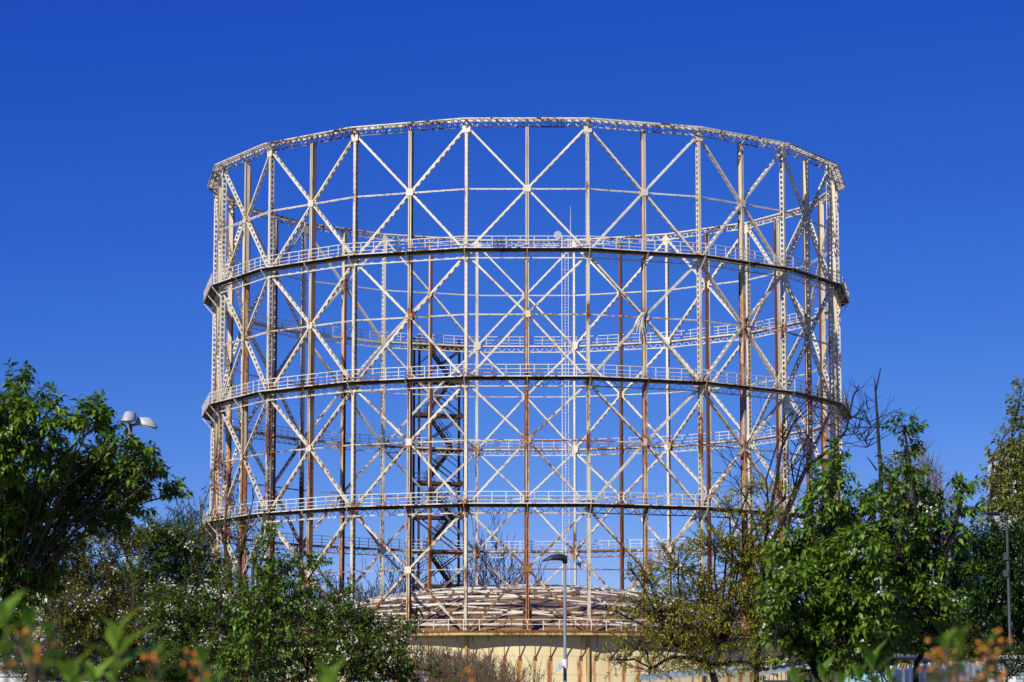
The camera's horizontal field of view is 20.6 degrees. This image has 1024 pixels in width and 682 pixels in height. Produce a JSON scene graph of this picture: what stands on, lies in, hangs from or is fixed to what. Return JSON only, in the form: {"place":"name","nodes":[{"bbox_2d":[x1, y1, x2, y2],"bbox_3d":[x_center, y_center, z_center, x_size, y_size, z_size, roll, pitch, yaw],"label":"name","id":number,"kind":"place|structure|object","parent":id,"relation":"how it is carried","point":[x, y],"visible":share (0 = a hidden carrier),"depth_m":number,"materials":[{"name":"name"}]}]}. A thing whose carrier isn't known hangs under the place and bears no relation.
{"place":"outdoors","nodes":[
{"label":"outdoors","id":0,"kind":"place"},
{"bbox_2d":[0,571,95,681],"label":"bush","id":1,"kind":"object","parent":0,"point":[2,674],"depth_m":75.71,"materials":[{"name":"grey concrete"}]},
{"bbox_2d":[46,676,221,681],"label":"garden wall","id":2,"kind":"structure","parent":0,"point":[86,680],"depth_m":47.70,"materials":[{"name":"grey concrete"}]},
{"bbox_2d":[349,675,390,681],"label":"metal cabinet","id":3,"kind":"object","parent":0,"point":[372,681],"visible":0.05,"depth_m":45.69,"materials":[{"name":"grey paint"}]},
{"bbox_2d":[412,335,463,591],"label":"stair tower","id":4,"kind":"structure","parent":0,"point":[459,416],"depth_m":280.06,"materials":[{"name":"metal"}]},
{"bbox_2d":[0,0,1023,681],"label":"sky","id":5,"kind":"structure","parent":0,"point":[117,117],"materials":[{"name":"blue"}]},
{"bbox_2d":[759,659,787,680],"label":"cream container","id":6,"kind":"object","parent":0,"point":[773,677],"visible":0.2,"depth_m":51.62,"materials":[{"name":"beige metal"}]},
{"bbox_2d":[759,661,830,681],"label":"shed","id":7,"kind":"structure","parent":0,"point":[779,669],"depth_m":40.90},
{"bbox_2d":[889,653,935,667],"bbox_3d":[7.437,7.479,52.423,0.167,3.328,2.393,-5,-10,32],"label":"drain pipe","id":8,"kind":"object","parent":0,"point":[911,658],"visible":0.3,"depth_m":52.51,"materials":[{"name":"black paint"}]},
{"bbox_2d":[985,443,1023,635],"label":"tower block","id":9,"kind":"structure","parent":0,"point":[989,469],"depth_m":237.76,"materials":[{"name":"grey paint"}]},
{"label":"ground","id":10,"kind":"structure","parent":0,"visible":0},
{"bbox_2d":[0,589,74,681],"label":"berry shrub","id":11,"kind":"object","parent":10,"relation":"on","point":[31,645],"visible":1,"depth_m":3.73,"materials":[{"name":"green plant"}]},
{"bbox_2d":[0,515,170,681],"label":"crab apple","id":12,"kind":"object","parent":10,"relation":"on","point":[90,626],"visible":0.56,"depth_m":39.71,"materials":[{"name":"green plant"}]},
{"bbox_2d":[0,357,195,681],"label":"pear tree","id":13,"kind":"object","parent":10,"relation":"on","point":[25,508],"visible":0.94,"depth_m":33.34,"materials":[{"name":"green plant"}]},
{"bbox_2d":[56,606,158,681],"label":"berry shrub","id":14,"kind":"object","parent":10,"relation":"on","point":[117,638],"visible":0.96,"depth_m":5.21,"materials":[{"name":"green plant"}]},
{"bbox_2d":[121,411,157,607],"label":"street lamp","id":15,"kind":"object","parent":10,"relation":"on","point":[131,416],"visible":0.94,"depth_m":70.28,"materials":[{"name":"white metal"}]},
{"bbox_2d":[93,500,240,673],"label":"elm tree","id":16,"kind":"object","parent":10,"relation":"on","point":[178,514],"visible":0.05,"depth_m":94.86,"materials":[{"name":"green plant"}]},
{"bbox_2d":[123,632,231,681],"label":"berry shrub","id":17,"kind":"object","parent":10,"relation":"on","point":[200,655],"visible":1,"depth_m":4.20,"materials":[{"name":"green plant"}]},
{"bbox_2d":[116,509,286,681],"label":"crab apple","id":18,"kind":"object","parent":10,"relation":"on","point":[199,611],"visible":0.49,"depth_m":42.64,"materials":[{"name":"green plant"}]},
{"bbox_2d":[173,473,279,681],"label":"young tree","id":19,"kind":"object","parent":10,"relation":"on","point":[238,547],"visible":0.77,"depth_m":58.19,"materials":[{"name":"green plant"}]},
{"bbox_2d":[213,510,333,681],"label":"pear tree","id":20,"kind":"object","parent":10,"relation":"on","point":[254,647],"visible":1,"depth_m":37.71,"materials":[{"name":"green plant"}]},
{"bbox_2d":[316,657,347,681],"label":"berry shrub","id":21,"kind":"object","parent":10,"relation":"on","point":[329,674],"visible":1,"depth_m":3.95,"materials":[{"name":"green plant"}]},
{"bbox_2d":[247,569,461,681],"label":"crab apple","id":22,"kind":"object","parent":10,"relation":"on","point":[332,639],"visible":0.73,"depth_m":41.59,"materials":[{"name":"green plant"}]},
{"bbox_2d":[317,538,440,604],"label":"bare tree","id":23,"kind":"object","parent":10,"relation":"on","point":[378,589],"visible":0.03,"depth_m":336.81,"materials":[{"name":"brown plant"}]},
{"bbox_2d":[442,668,473,681],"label":"berry shrub","id":24,"kind":"object","parent":10,"relation":"on","point":[469,671],"visible":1,"depth_m":4.56,"materials":[{"name":"brown plant"}]},
{"bbox_2d":[382,637,558,681],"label":"dry brush","id":25,"kind":"object","parent":10,"relation":"on","point":[477,668],"visible":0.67,"depth_m":90.94,"materials":[{"name":"brown plant"}]},
{"bbox_2d":[423,508,556,589],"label":"bare tree","id":26,"kind":"object","parent":10,"relation":"on","point":[483,581],"visible":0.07,"depth_m":337.27,"materials":[{"name":"brown plant"}]},
{"bbox_2d":[215,619,838,681],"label":"gasholder tank","id":27,"kind":"object","parent":10,"relation":"on","point":[546,646],"visible":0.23,"depth_m":221.45,"materials":[{"name":"beige metal"}]},
{"bbox_2d":[200,117,849,634],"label":"gasholder","id":28,"kind":"object","parent":27,"relation":"on","point":[216,411],"visible":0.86,"depth_m":235.28,"materials":[{"name":"white metal"}]},
{"bbox_2d":[634,310,647,345],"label":"torn cloth","id":29,"kind":"object","parent":28,"relation":"hanging from","point":[639,323],"visible":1,"depth_m":225.79,"materials":[{"name":"white fabric"}]},
{"bbox_2d":[298,584,759,632],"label":"gas bell","id":30,"kind":"object","parent":27,"relation":"in","point":[511,603],"visible":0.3,"depth_m":230.55,"materials":[{"name":"metal"}]},
{"bbox_2d":[542,554,567,681],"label":"street lamp","id":31,"kind":"object","parent":10,"relation":"on","point":[563,558],"visible":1,"depth_m":59.74,"materials":[{"name":"grey metal"}]},
{"bbox_2d":[640,665,752,681],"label":"shed","id":32,"kind":"structure","parent":10,"relation":"on","point":[675,674],"depth_m":46.67,"materials":[{"name":"grey concrete"}]},
{"bbox_2d":[591,465,802,681],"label":"locust tree","id":33,"kind":"object","parent":10,"relation":"on","point":[724,629],"visible":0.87,"depth_m":41.80,"materials":[{"name":"green plant"}]},
{"bbox_2d":[700,362,919,681],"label":"bare tree","id":34,"kind":"object","parent":10,"relation":"on","point":[796,483],"visible":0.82,"depth_m":47.07,"materials":[{"name":"brown plant"}]},
{"bbox_2d":[752,437,912,681],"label":"pear tree","id":35,"kind":"object","parent":10,"relation":"on","point":[827,608],"visible":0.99,"depth_m":31.42,"materials":[{"name":"green plant"}]},
{"bbox_2d":[779,638,904,681],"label":"berry shrub","id":36,"kind":"object","parent":10,"relation":"on","point":[858,670],"visible":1,"depth_m":7.47,"materials":[{"name":"green plant"}]},
{"bbox_2d":[899,663,907,681],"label":"barrier bar","id":37,"kind":"object","parent":10,"relation":"on","point":[903,666],"visible":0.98,"depth_m":43.17,"materials":[{"name":"yellow paint"}]},
{"bbox_2d":[835,436,980,664],"bbox_3d":[8.457,6.047,59.863,2.908,8.246,3.503,-2,-8,14],"label":"bare tree","id":38,"kind":"object","parent":10,"relation":"on","point":[933,486],"visible":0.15,"depth_m":59.93,"materials":[{"name":"brown plant"}]},
{"bbox_2d":[797,584,1020,681],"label":"bramble","id":39,"kind":"object","parent":10,"relation":"on","point":[972,637],"visible":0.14,"depth_m":61.32,"materials":[{"name":"green plant"}]},
{"bbox_2d":[843,368,989,681],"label":"pear tree","id":40,"kind":"object","parent":10,"relation":"on","point":[919,587],"visible":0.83,"depth_m":33.77,"materials":[{"name":"green plant"}]},
{"bbox_2d":[885,661,983,681],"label":"sheet fence","id":41,"kind":"object","parent":10,"relation":"on","point":[970,668],"visible":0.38,"depth_m":45.30,"materials":[{"name":"white metal"}]},
{"bbox_2d":[902,515,1023,654],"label":"ivy hedge","id":42,"kind":"object","parent":10,"relation":"on","point":[985,606],"visible":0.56,"depth_m":79.26,"materials":[{"name":"green plant"}]},
{"bbox_2d":[912,623,1019,681],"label":"berry shrub","id":43,"kind":"object","parent":10,"relation":"on","point":[992,663],"visible":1,"depth_m":4.36,"materials":[{"name":"green plant"}]},
{"bbox_2d":[966,638,1023,681],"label":"privet","id":44,"kind":"object","parent":10,"relation":"on","point":[1012,668],"visible":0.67,"depth_m":29.66,"materials":[{"name":"green plant"}]},
{"bbox_2d":[978,512,1011,654],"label":"street lamp","id":45,"kind":"object","parent":10,"relation":"on","point":[1006,573],"visible":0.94,"depth_m":74.76,"materials":[{"name":"grey metal"}]},
{"bbox_2d":[974,375,1023,648],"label":"plane tree","id":46,"kind":"object","parent":10,"relation":"on","point":[1001,500],"visible":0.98,"depth_m":99.96,"materials":[{"name":"green plant"}]},
{"bbox_2d":[988,655,1023,681],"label":"white cabin","id":47,"kind":"object","parent":10,"relation":"on","point":[1018,679],"visible":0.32,"depth_m":46.63,"materials":[{"name":"grey paint"}]}
]}

